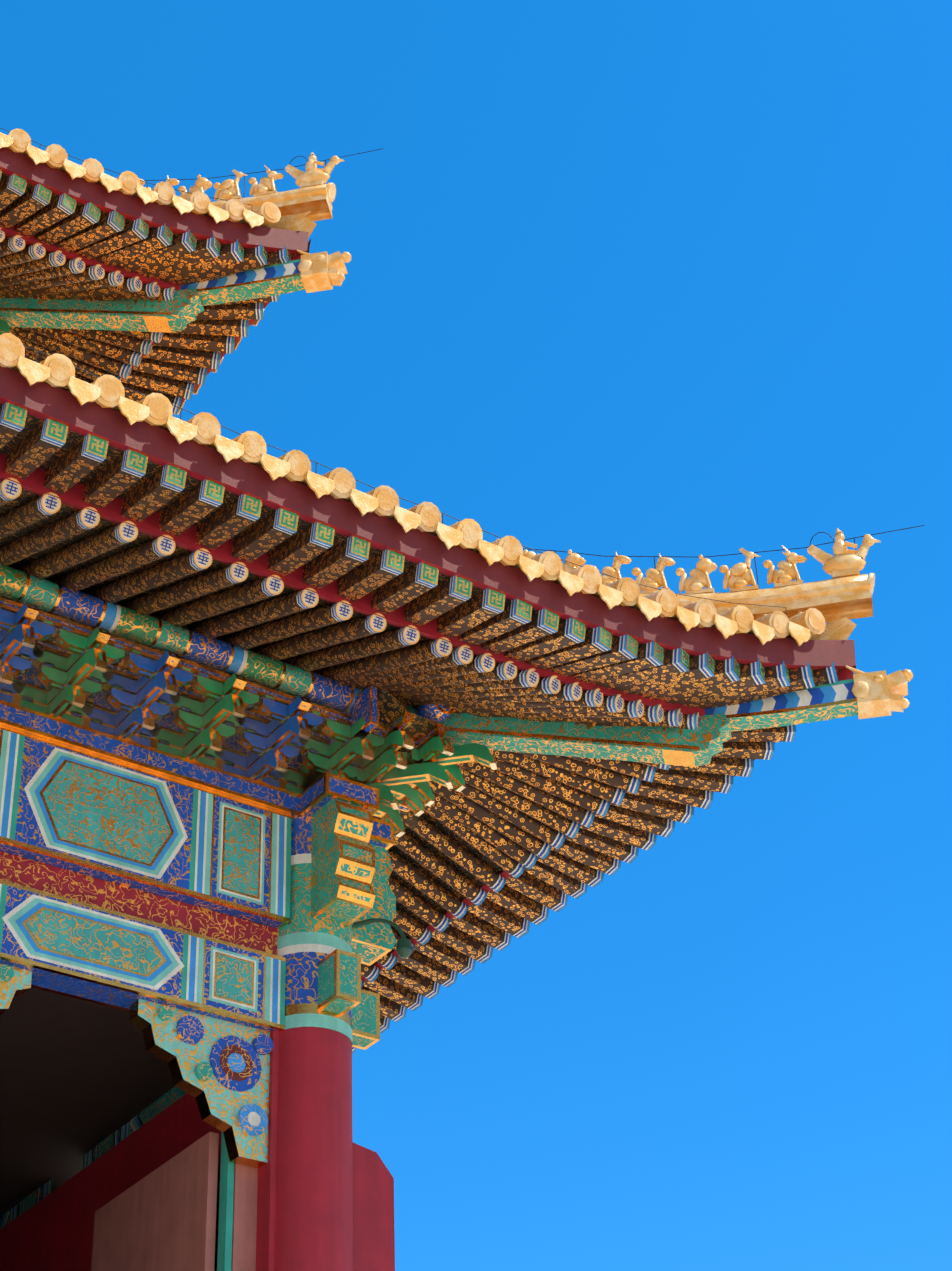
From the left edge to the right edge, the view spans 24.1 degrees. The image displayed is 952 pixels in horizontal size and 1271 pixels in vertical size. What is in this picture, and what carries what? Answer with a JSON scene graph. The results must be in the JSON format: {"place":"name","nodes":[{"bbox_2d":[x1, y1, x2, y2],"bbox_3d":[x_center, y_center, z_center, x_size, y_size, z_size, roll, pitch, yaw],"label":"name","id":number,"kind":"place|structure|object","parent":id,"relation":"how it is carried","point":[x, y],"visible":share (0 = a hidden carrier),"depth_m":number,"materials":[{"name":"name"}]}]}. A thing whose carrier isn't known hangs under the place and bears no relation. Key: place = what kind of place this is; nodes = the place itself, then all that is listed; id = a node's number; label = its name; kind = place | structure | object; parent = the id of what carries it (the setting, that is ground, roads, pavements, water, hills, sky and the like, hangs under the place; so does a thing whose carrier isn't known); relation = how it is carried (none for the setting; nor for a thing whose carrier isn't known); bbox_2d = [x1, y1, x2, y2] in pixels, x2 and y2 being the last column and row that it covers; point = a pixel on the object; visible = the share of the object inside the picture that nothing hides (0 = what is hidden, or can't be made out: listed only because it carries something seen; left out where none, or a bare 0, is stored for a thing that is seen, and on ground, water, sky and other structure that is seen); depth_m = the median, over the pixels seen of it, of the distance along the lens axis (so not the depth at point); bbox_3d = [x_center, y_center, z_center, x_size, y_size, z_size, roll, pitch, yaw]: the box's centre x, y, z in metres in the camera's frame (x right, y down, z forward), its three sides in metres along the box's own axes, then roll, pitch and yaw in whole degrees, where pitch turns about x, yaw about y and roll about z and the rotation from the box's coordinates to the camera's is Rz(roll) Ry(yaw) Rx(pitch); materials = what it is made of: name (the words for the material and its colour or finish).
{"place":"outdoors","nodes":[
{"label":"outdoors","id":0,"kind":"place"},
{"bbox_2d":[1,596,276,690],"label":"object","id":1,"kind":"object","parent":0,"point":[135,642],"depth_m":16.68,"materials":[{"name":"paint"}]},
{"bbox_2d":[0,147,310,413],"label":"woodwork","id":2,"kind":"object","parent":1,"relation":"on","point":[134,293],"visible":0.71,"depth_m":19.96,"materials":[{"name":"paint"}]},
{"bbox_2d":[0,128,350,414],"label":"glazed tiles","id":3,"kind":"object","parent":1,"relation":"on","point":[305,205],"visible":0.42,"depth_m":19.98,"materials":[{"name":"yellow ceramic"}]},
{"bbox_2d":[1,128,382,204],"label":"lightning conductor wire","id":4,"kind":"object","parent":3,"relation":"on","point":[221,176],"visible":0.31,"depth_m":20.89,"materials":[{"name":"black metal"}]},
{"bbox_2d":[0,333,912,718],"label":"glazed tiles","id":5,"kind":"object","parent":1,"relation":"attached to","point":[840,599],"visible":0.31,"depth_m":15.78,"materials":[{"name":"yellow ceramic"}]},
{"bbox_2d":[24,345,924,614],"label":"bird wires","id":6,"kind":"object","parent":5,"relation":"attached to","point":[555,550],"visible":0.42,"depth_m":16.52,"materials":[{"name":"black metal"}]},
{"bbox_2d":[0,0,951,1270],"label":"sky","id":7,"kind":"structure","parent":0,"point":[625,277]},
{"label":"stone terrace","id":8,"kind":"structure","parent":0,"visible":0},
{"bbox_2d":[0,987,174,1215],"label":"ceiling","id":9,"kind":"structure","parent":8,"relation":"on","point":[79,1078],"depth_m":16.78,"materials":[{"name":"brown wood"}]},
{"bbox_2d":[0,963,394,1270],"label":"wall door","id":10,"kind":"structure","parent":8,"relation":"on","point":[186,1181],"depth_m":15.17,"materials":[{"name":"paint"}]},
{"bbox_2d":[0,366,857,1270],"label":"woodwork","id":11,"kind":"object","parent":8,"relation":"on","point":[576,744],"visible":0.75,"depth_m":15.70,"materials":[{"name":"paint"}]},
{"bbox_2d":[0,584,430,836],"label":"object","id":12,"kind":"object","parent":11,"relation":"attached to","point":[235,722],"visible":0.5,"depth_m":16.15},
{"bbox_2d":[354,918,411,958],"bbox_3d":[-0.674,2.191,16.146,0.428,0.350,0.116,-8,-36,7],"label":"security camera","id":13,"kind":"object","parent":11,"relation":"on","point":[404,947],"visible":1,"depth_m":16.11,"materials":[{"name":"green metal"}]}
]}

